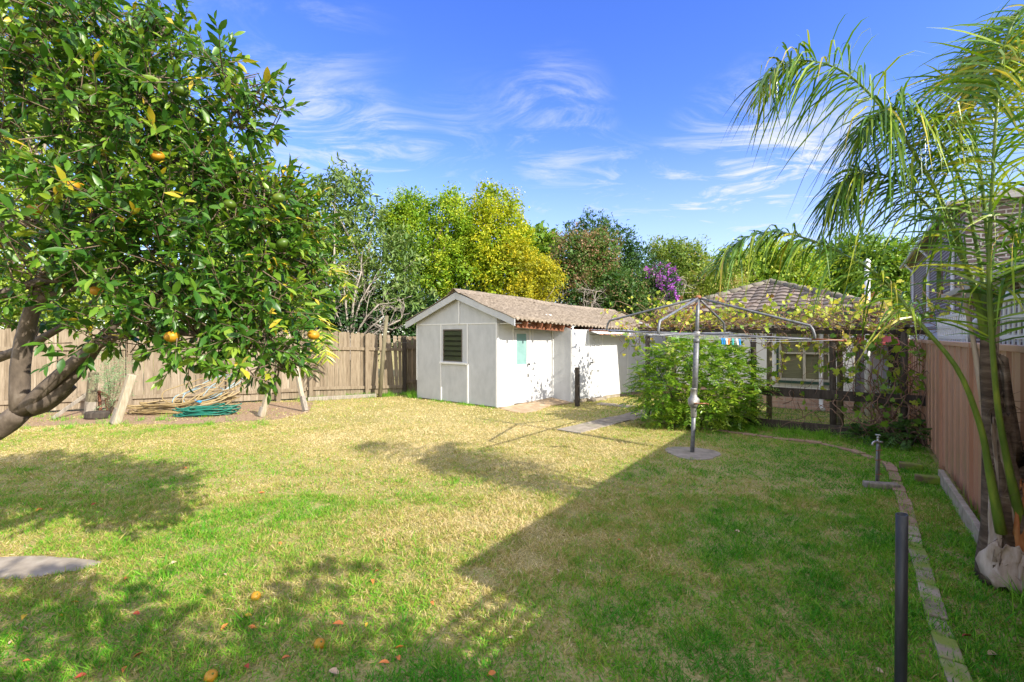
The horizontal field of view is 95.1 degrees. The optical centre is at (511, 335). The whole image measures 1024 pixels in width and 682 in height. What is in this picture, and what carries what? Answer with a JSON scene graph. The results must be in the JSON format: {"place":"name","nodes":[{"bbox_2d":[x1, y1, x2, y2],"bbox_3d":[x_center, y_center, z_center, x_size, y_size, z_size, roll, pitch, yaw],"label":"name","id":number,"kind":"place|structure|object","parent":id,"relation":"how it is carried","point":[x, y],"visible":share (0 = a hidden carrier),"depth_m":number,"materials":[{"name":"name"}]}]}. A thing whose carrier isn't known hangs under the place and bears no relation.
{"place":"outdoors","nodes":[
{"label":"outdoors","id":0,"kind":"place"},
{"bbox_2d":[0,0,253,362],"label":"citrus tree","id":1,"kind":"object","parent":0,"point":[33,115],"visible":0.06,"depth_m":12.37,"materials":[{"name":"green plant"}]},
{"bbox_2d":[297,224,358,365],"bbox_3d":[-5.609,-0.773,13.087,3.279,4.946,1.767,0,0,34],"label":"palm","id":2,"kind":"object","parent":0,"point":[345,297],"visible":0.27,"depth_m":12.38,"materials":[{"name":"green plant"}]},
{"bbox_2d":[0,338,1023,681],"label":"ground","id":3,"kind":"structure","parent":0,"point":[496,602],"depth_m":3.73,"materials":[{"name":"green plant"}]},
{"bbox_2d":[0,556,100,578],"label":"paving slab","id":4,"kind":"structure","parent":3,"relation":"on","point":[21,566],"depth_m":3.46,"materials":[{"name":"concrete"}]},
{"bbox_2d":[75,672,86,677],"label":"fallen leaf","id":5,"kind":"object","parent":3,"relation":"on","point":[80,675],"visible":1,"depth_m":2.31,"materials":[{"name":"plant"}]},
{"bbox_2d":[0,327,308,412],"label":"paling fence","id":6,"kind":"object","parent":3,"relation":"on","point":[144,393],"visible":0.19,"depth_m":10.96,"materials":[{"name":"brown wood"}]},
{"bbox_2d":[0,240,314,361],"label":"backing hedge","id":7,"kind":"object","parent":3,"relation":"on","point":[15,316],"visible":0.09,"depth_m":12.23,"materials":[{"name":"green plant"}]},
{"bbox_2d":[22,402,312,426],"bbox_3d":[-8.714,1.696,9.484,8.738,0.001,3.486,0,0,-27],"label":"soil bed","id":8,"kind":"object","parent":3,"relation":"on","point":[293,408],"visible":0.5,"depth_m":9.84,"materials":[{"name":"brown soil"}]},
{"bbox_2d":[51,393,85,419],"bbox_3d":[-9.182,1.418,9.814,0.020,0.560,0.820,0,0,11],"label":"scrap board","id":9,"kind":"object","parent":8,"relation":"on","point":[69,406],"visible":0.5,"depth_m":9.73,"materials":[{"name":"beige wood"}]},
{"bbox_2d":[83,372,98,413],"bbox_3d":[-8.997,1.290,10.021,0.169,1.030,0.219,0,0,32],"label":"timber stake","id":10,"kind":"object","parent":8,"relation":"on","point":[90,401],"visible":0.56,"depth_m":9.97,"materials":[{"name":"grey wood"}]},
{"bbox_2d":[84,410,109,419],"bbox_3d":[-8.481,1.620,9.577,0.442,0.160,0.266,0,0,0],"label":"stone block","id":11,"kind":"object","parent":8,"relation":"on","point":[95,415],"depth_m":9.48,"materials":[{"name":"grey stone"}]},
{"bbox_2d":[97,390,107,410],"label":"timber offcuts","id":12,"kind":"object","parent":8,"relation":"on","point":[100,399],"visible":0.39,"depth_m":10.12,"materials":[{"name":"brown wood"}]},
{"bbox_2d":[82,349,138,414],"bbox_3d":[-8.371,0.962,9.684,1.370,2.168,0.749,0,0,0],"label":"feathery shrub","id":13,"kind":"object","parent":8,"relation":"on","point":[111,405],"visible":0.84,"depth_m":9.70,"materials":[{"name":"green plant"}]},
{"bbox_2d":[110,374,135,424],"bbox_3d":[-7.487,1.275,9.017,0.431,1.086,0.176,0,0,-21],"label":"timber stake","id":14,"kind":"object","parent":8,"relation":"on","point":[121,406],"visible":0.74,"depth_m":8.98,"materials":[{"name":"beige wood"}]},
{"bbox_2d":[111,374,244,414],"bbox_3d":[-7.519,1.285,10.321,2.920,0.824,0.939,0,0,-18],"label":"garden hose","id":15,"kind":"object","parent":8,"relation":"on","point":[160,408],"visible":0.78,"depth_m":10.32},
{"bbox_2d":[172,400,241,416],"bbox_3d":[-6.478,1.537,9.959,1.297,0.321,0.464,0,0,-10],"label":"garden hose","id":16,"kind":"object","parent":15,"relation":"on","point":[195,411],"visible":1,"depth_m":9.87,"materials":[{"name":"plastic"}]},
{"bbox_2d":[257,389,271,416],"bbox_3d":[-5.210,1.440,9.886,0.292,0.744,0.134,0,0,-36],"label":"timber stake","id":17,"kind":"object","parent":8,"relation":"on","point":[263,407],"visible":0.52,"depth_m":9.84,"materials":[{"name":"beige wood"}]},
{"bbox_2d":[294,366,307,411],"bbox_3d":[-4.775,1.210,10.578,0.511,1.202,0.095,0,0,35],"label":"timber stake","id":18,"kind":"object","parent":8,"relation":"on","point":[303,401],"visible":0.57,"depth_m":10.53,"materials":[{"name":"beige wood"}]},
{"bbox_2d":[0,0,362,439],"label":"citrus tree","id":19,"kind":"object","parent":3,"relation":"on","point":[259,203],"visible":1,"depth_m":2.78,"materials":[{"name":"green plant"}]},
{"bbox_2d":[204,669,217,681],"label":"fallen mandarin","id":20,"kind":"object","parent":3,"relation":"on","point":[211,674],"visible":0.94,"depth_m":2.30,"materials":[{"name":"food"}]},
{"bbox_2d":[114,115,335,397],"bbox_3d":[-7.850,-2.228,13.168,5.538,7.903,4.435,0,0,0],"label":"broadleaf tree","id":21,"kind":"object","parent":3,"relation":"on","point":[194,198],"visible":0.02,"depth_m":12.47,"materials":[{"name":"green plant"}]},
{"bbox_2d":[251,591,260,600],"bbox_3d":[-1.652,1.681,3.024,0.058,0.055,0.060,0,0,0],"label":"fallen mandarin","id":22,"kind":"object","parent":3,"relation":"on","point":[256,595],"visible":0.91,"depth_m":3.01,"materials":[{"name":"orange food"}]},
{"bbox_2d":[314,637,324,649],"bbox_3d":[-1.050,1.681,2.555,0.058,0.055,0.060,0,0,0],"label":"fallen mandarin","id":23,"kind":"object","parent":3,"relation":"on","point":[319,642],"visible":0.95,"depth_m":2.54,"materials":[{"name":"food"}]},
{"bbox_2d":[329,667,339,673],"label":"fallen leaf","id":24,"kind":"object","parent":3,"relation":"on","point":[335,669],"visible":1,"depth_m":2.35,"materials":[{"name":"beige plant"}]},
{"bbox_2d":[333,620,343,623],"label":"fallen leaf","id":25,"kind":"object","parent":3,"relation":"on","point":[338,622],"visible":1,"depth_m":2.73,"materials":[{"name":"orange plant"}]},
{"bbox_2d":[293,177,385,301],"bbox_3d":[-6.046,-1.839,15.928,4.241,7.097,3.418,0,0,0],"label":"privet bush","id":26,"kind":"object","parent":3,"relation":"on","point":[339,253],"visible":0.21,"depth_m":15.45,"materials":[{"name":"green plant"}]},
{"bbox_2d":[308,394,375,400],"bbox_3d":[-4.532,1.650,12.565,1.739,0.100,0.070,0,0,-27],"label":"timber sleeper","id":27,"kind":"object","parent":3,"relation":"on","point":[340,397],"visible":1,"depth_m":12.51,"materials":[{"name":"beige wood"}]},
{"bbox_2d":[294,240,410,375],"bbox_3d":[-4.709,-0.605,14.023,3.538,4.654,1.669,0,0,0],"label":"bare tree","id":28,"kind":"object","parent":3,"relation":"on","point":[366,316],"visible":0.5,"depth_m":14.00,"materials":[{"name":"grey plant"}]},
{"bbox_2d":[307,330,401,397],"bbox_3d":[-4.265,0.765,13.034,2.645,1.869,0.130,0,0,-28],"label":"paling fence","id":29,"kind":"object","parent":3,"relation":"on","point":[364,349],"visible":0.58,"depth_m":13.03,"materials":[{"name":"brown wood"}]},
{"bbox_2d":[289,278,438,383],"bbox_3d":[-4.548,-0.191,15.127,5.436,3.827,3.118,0,0,-30],"label":"shade shrub","id":30,"kind":"object","parent":3,"relation":"on","point":[377,313],"visible":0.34,"depth_m":14.67,"materials":[{"name":"green plant"}]},
{"bbox_2d":[301,152,438,328],"bbox_3d":[-4.749,-2.166,15.234,4.857,7.765,2.782,0,0,26],"label":"loquat tree","id":31,"kind":"object","parent":3,"relation":"on","point":[393,243],"visible":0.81,"depth_m":14.97,"materials":[{"name":"green plant"}]},
{"bbox_2d":[378,315,409,396],"bbox_3d":[-3.146,0.620,13.155,1.216,2.369,0.158,0,0,-17],"label":"timber post","id":32,"kind":"object","parent":3,"relation":"on","point":[381,375],"visible":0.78,"depth_m":12.99,"materials":[{"name":"wood"}]},
{"bbox_2d":[402,336,416,392],"bbox_3d":[-1.856,0.842,14.370,3.068,1.717,0.144,0,0,-30],"label":"paling fence","id":33,"kind":"object","parent":3,"relation":"on","point":[409,380],"visible":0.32,"depth_m":13.74,"materials":[{"name":"brown wood"}]},
{"bbox_2d":[372,181,455,336],"bbox_3d":[-3.585,-2.036,17.379,3.146,7.497,3.285,0,0,-24],"label":"hedge tree","id":34,"kind":"object","parent":3,"relation":"on","point":[411,214],"visible":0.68,"depth_m":16.91,"materials":[{"name":"green plant"}]},
{"bbox_2d":[422,180,491,301],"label":"hedge tree","id":35,"kind":"object","parent":3,"relation":"on","point":[455,213],"visible":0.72,"depth_m":16.85,"materials":[{"name":"green plant"}]},
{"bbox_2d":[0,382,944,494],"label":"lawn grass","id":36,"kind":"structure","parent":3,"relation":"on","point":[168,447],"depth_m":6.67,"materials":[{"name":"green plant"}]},
{"bbox_2d":[487,670,495,675],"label":"fallen leaf","id":37,"kind":"object","parent":3,"relation":"on","point":[492,672],"visible":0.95,"depth_m":2.34,"materials":[{"name":"orange plant"}]},
{"bbox_2d":[396,228,589,331],"bbox_3d":[-0.774,-1.286,18.118,8.018,5.999,3.873,0,0,0],"label":"shade shrub","id":38,"kind":"object","parent":3,"relation":"on","point":[560,300],"visible":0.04,"depth_m":17.57,"materials":[{"name":"green plant"}]},
{"bbox_2d":[461,171,539,295],"bbox_3d":[-0.479,-2.150,17.425,3.069,7.715,3.274,0,0,0],"label":"hedge tree","id":39,"kind":"object","parent":3,"relation":"on","point":[489,215],"visible":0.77,"depth_m":16.86,"materials":[{"name":"yellow plant"}]},
{"bbox_2d":[491,233,570,301],"bbox_3d":[0.674,-1.007,16.670,2.862,5.434,2.566,0,0,0],"label":"golden shrub","id":40,"kind":"object","parent":3,"relation":"on","point":[539,283],"visible":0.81,"depth_m":16.30,"materials":[{"name":"yellow plant"}]},
{"bbox_2d":[405,288,665,407],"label":"garden shed","id":41,"kind":"structure","parent":3,"relation":"on","point":[485,349],"depth_m":11.91,"materials":[{"name":"white paint"}]},
{"bbox_2d":[439,329,466,364],"bbox_3d":[-1.483,0.276,11.867,0.963,0.883,0.100,0,0,38],"label":"window","id":42,"kind":"structure","parent":41,"relation":"in","point":[452,338],"depth_m":11.90,"materials":[{"name":"metal"}]},
{"bbox_2d":[514,330,530,403],"bbox_3d":[0.254,0.745,11.436,0.464,1.790,0.116,0,0,-39],"label":"door","id":43,"kind":"structure","parent":41,"relation":"in","point":[521,363],"depth_m":11.45,"materials":[{"name":"metal"}]},
{"bbox_2d":[590,335,600,397],"bbox_3d":[2.223,0.795,12.340,0.468,1.650,0.116,0,0,-41],"label":"door","id":44,"kind":"structure","parent":41,"relation":"in","point":[595,340],"depth_m":12.35,"materials":[{"name":"metal"}]},
{"bbox_2d":[500,397,571,413],"bbox_3d":[0.642,1.654,11.217,1.994,0.132,0.907,0,0,-43],"label":"concrete apron","id":45,"kind":"object","parent":3,"relation":"on","point":[533,406],"visible":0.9,"depth_m":11.19,"materials":[{"name":"beige concrete"}]},
{"bbox_2d":[523,220,564,266],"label":"umbrella tree","id":46,"kind":"object","parent":3,"relation":"on","point":[542,237],"visible":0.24,"depth_m":38.93,"materials":[{"name":"green plant"}]},
{"bbox_2d":[575,367,579,406],"bbox_3d":[1.574,1.279,11.291,0.100,1.042,0.104,0,0,35],"label":"gate post","id":47,"kind":"object","parent":3,"relation":"on","point":[577,386],"visible":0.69,"depth_m":11.25,"materials":[{"name":"black metal"}]},
{"bbox_2d":[550,281,605,307],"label":"bare tree","id":48,"kind":"object","parent":3,"relation":"on","point":[594,300],"visible":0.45,"depth_m":17.39,"materials":[{"name":"plant"}]},
{"bbox_2d":[540,219,628,312],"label":"privet tree","id":49,"kind":"object","parent":3,"relation":"on","point":[591,254],"visible":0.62,"depth_m":18.38,"materials":[{"name":"green plant"}]},
{"bbox_2d":[556,205,629,301],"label":"dark tree","id":50,"kind":"object","parent":3,"relation":"on","point":[584,226],"visible":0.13,"depth_m":21.15,"materials":[{"name":"green plant"}]},
{"bbox_2d":[556,409,658,433],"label":"path","id":51,"kind":"structure","parent":3,"relation":"on","point":[595,424],"depth_m":9.00,"materials":[{"name":"concrete"}]},
{"bbox_2d":[595,402,633,407],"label":"path slab","id":52,"kind":"structure","parent":3,"relation":"on","point":[613,404],"depth_m":11.49,"materials":[{"name":"concrete"}]},
{"bbox_2d":[579,262,673,328],"bbox_3d":[4.589,-0.652,18.219,4.197,4.741,2.881,0,0,0],"label":"mixed shrub","id":53,"kind":"object","parent":3,"relation":"on","point":[640,297],"visible":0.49,"depth_m":17.63,"materials":[{"name":"green plant"}]},
{"bbox_2d":[616,224,655,291],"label":"dark tree","id":54,"kind":"object","parent":3,"relation":"on","point":[633,257],"visible":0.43,"depth_m":22.03,"materials":[{"name":"green plant"}]},
{"bbox_2d":[630,259,685,322],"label":"purple flower tree","id":55,"kind":"object","parent":3,"relation":"on","point":[662,279],"visible":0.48,"depth_m":18.49,"materials":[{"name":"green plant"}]},
{"bbox_2d":[644,234,716,322],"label":"olive green tree","id":56,"kind":"object","parent":3,"relation":"on","point":[677,252],"visible":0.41,"depth_m":23.38,"materials":[{"name":"green plant"}]},
{"bbox_2d":[665,447,720,460],"bbox_3d":[2.628,1.708,6.754,0.759,0.045,0.763,0,0,0],"label":"concrete pad","id":57,"kind":"object","parent":3,"relation":"on","point":[696,454],"visible":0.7,"depth_m":6.71,"materials":[{"name":"grey concrete"}]},
{"bbox_2d":[589,295,846,451],"bbox_3d":[2.692,0.581,6.823,2.542,2.341,2.543,0,0,-6],"label":"clothes hoist","id":58,"kind":"object","parent":57,"relation":"on","point":[693,401],"visible":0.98,"depth_m":6.77,"materials":[{"name":"metal"}]},
{"bbox_2d":[618,331,783,433],"bbox_3d":[3.472,0.936,8.768,2.872,2.061,1.733,0,0,0],"label":"garden bush","id":59,"kind":"object","parent":3,"relation":"on","point":[682,413],"visible":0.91,"depth_m":8.48,"materials":[{"name":"green plant"}]},
{"bbox_2d":[677,257,755,300],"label":"rusty shrub","id":60,"kind":"object","parent":3,"relation":"on","point":[737,283],"visible":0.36,"depth_m":21.47,"materials":[{"name":"green plant"}]},
{"bbox_2d":[697,234,843,310],"bbox_3d":[15.478,-2.390,29.195,8.755,8.358,6.755,0,0,0],"label":"dome tree","id":61,"kind":"object","parent":3,"relation":"on","point":[756,275],"visible":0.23,"depth_m":27.35,"materials":[{"name":"green plant"}]},
{"bbox_2d":[637,417,917,526],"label":"brick kerb","id":62,"kind":"structure","parent":3,"relation":"on","point":[889,466],"depth_m":6.00,"materials":[{"name":"ceramic"}]},
{"bbox_2d":[654,278,901,412],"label":"white house","id":63,"kind":"structure","parent":3,"relation":"on","point":[794,373],"depth_m":11.02,"materials":[{"name":"roof tile"},{"name":"white painted wall"},{"name":"window glass"}]},
{"bbox_2d":[776,334,828,384],"bbox_3d":[6.706,0.475,10.748,1.138,1.250,0.140,0,0,36],"label":"window","id":64,"kind":"structure","parent":63,"relation":"in","point":[793,373],"depth_m":10.82,"materials":[{"name":"white glass"}]},
{"bbox_2d":[860,334,882,405],"bbox_3d":[8.438,0.775,10.997,0.420,1.750,0.090,0,0,36],"label":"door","id":65,"kind":"structure","parent":63,"relation":"in","point":[875,361],"depth_m":11.00,"materials":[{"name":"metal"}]},
{"bbox_2d":[638,324,925,439],"bbox_3d":[4.878,0.810,9.027,4.750,1.981,1.252,0,0,36],"label":"vine trellis","id":66,"kind":"object","parent":3,"relation":"on","point":[835,419],"visible":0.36,"depth_m":8.17,"materials":[{"name":"wood"}]},
{"bbox_2d":[600,277,978,446],"bbox_3d":[4.765,0.576,8.997,6.936,3.231,2.408,0,0,40],"label":"grape vine","id":67,"kind":"object","parent":66,"relation":"on","point":[682,318],"visible":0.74,"depth_m":8.05,"materials":[{"name":"green plant"}]},
{"bbox_2d":[696,0,1023,593],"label":"palm tree","id":68,"kind":"object","parent":3,"relation":"on","point":[1000,548],"visible":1,"depth_m":3.19,"materials":[{"name":"green plant"}]},
{"bbox_2d":[811,226,916,325],"bbox_3d":[22.265,-2.587,30.175,10.033,8.706,7.102,0,0,0],"label":"dome tree","id":69,"kind":"object","parent":3,"relation":"on","point":[893,273],"visible":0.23,"depth_m":28.40,"materials":[{"name":"green plant"}]},
{"bbox_2d":[864,259,870,415],"bbox_3d":[7.556,0.030,9.962,0.127,3.340,0.127,0,0,36],"label":"vent pole","id":70,"kind":"object","parent":3,"relation":"on","point":[866,374],"visible":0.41,"depth_m":9.93,"materials":[{"name":"white plastic"}]},
{"bbox_2d":[862,434,900,489],"bbox_3d":[4.119,1.408,5.256,0.338,0.594,0.182,0,0,12],"label":"garden tap","id":71,"kind":"object","parent":3,"relation":"on","point":[875,483],"visible":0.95,"depth_m":5.25,"materials":[{"name":"metal"}]},
{"bbox_2d":[833,416,931,451],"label":"shrub","id":72,"kind":"object","parent":3,"relation":"on","point":[903,443],"visible":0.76,"depth_m":7.23,"materials":[{"name":"green plant"}]},
{"bbox_2d":[866,374,899,423],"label":"strap plant","id":73,"kind":"object","parent":3,"relation":"on","point":[877,415],"visible":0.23,"depth_m":8.90,"materials":[{"name":"green plant"}]},
{"bbox_2d":[894,512,908,681],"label":"black pipe","id":74,"kind":"object","parent":3,"relation":"on","point":[901,608],"visible":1,"depth_m":2.23,"materials":[{"name":"black metal"}]},
{"bbox_2d":[899,461,922,470],"bbox_3d":[5.047,1.655,5.928,0.234,0.090,0.110,0,0,33],"label":"loose brick","id":75,"kind":"object","parent":3,"relation":"on","point":[908,465],"visible":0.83,"depth_m":5.90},
{"bbox_2d":[914,474,939,484],"bbox_3d":[4.787,1.655,5.397,0.251,0.090,0.108,0,0,25],"label":"loose brick","id":76,"kind":"object","parent":3,"relation":"on","point":[933,479],"visible":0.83,"depth_m":5.36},
{"bbox_2d":[908,525,972,681],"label":"kerb","id":77,"kind":"structure","parent":3,"relation":"on","point":[941,640],"depth_m":2.81,"materials":[{"name":"grey concrete"}]},
{"bbox_2d":[899,187,1023,344],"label":"brick house","id":78,"kind":"structure","parent":3,"relation":"on","point":[916,289],"depth_m":10.27,"materials":[{"name":"grey brick"}]},
{"bbox_2d":[923,275,925,307],"bbox_3d":[13.063,-1.400,14.806,0.055,1.000,0.900,0,0,36],"label":"window","id":79,"kind":"structure","parent":78,"relation":"in","point":[924,296],"depth_m":14.75,"materials":[{"name":"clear glass"}]},
{"bbox_2d":[936,263,942,302],"bbox_3d":[11.308,-1.400,12.373,0.055,1.000,0.900,0,0,36],"label":"window","id":80,"kind":"structure","parent":78,"relation":"in","point":[939,274],"depth_m":12.37,"materials":[{"name":"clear glass"}]},
{"bbox_2d":[908,339,1023,543],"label":"steel fence","id":81,"kind":"object","parent":3,"relation":"on","point":[954,442],"visible":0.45,"depth_m":5.01,"materials":[{"name":"metal"}]},
{"bbox_2d":[936,311,967,341],"bbox_3d":[5.745,-0.040,6.152,0.020,0.480,2.300,0,0,36],"label":"lattice","id":82,"kind":"object","parent":81,"relation":"attached to","point":[945,328],"visible":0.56,"depth_m":6.03,"materials":[{"name":"white wood"}]},
{"bbox_2d":[999,294,1023,344],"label":"lattice","id":83,"kind":"object","parent":81,"relation":"attached to","point":[1008,335],"visible":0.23,"depth_m":3.75,"materials":[{"name":"grey wood"}]},
{"bbox_2d":[0,0,1023,337],"label":"sky","id":84,"kind":"structure","parent":0,"point":[619,107],"materials":[{"name":"blue"}]},
{"bbox_2d":[660,273,695,300],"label":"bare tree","id":85,"kind":"object","parent":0,"point":[685,285],"visible":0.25,"depth_m":20.96,"materials":[{"name":"plant"}]}
]}

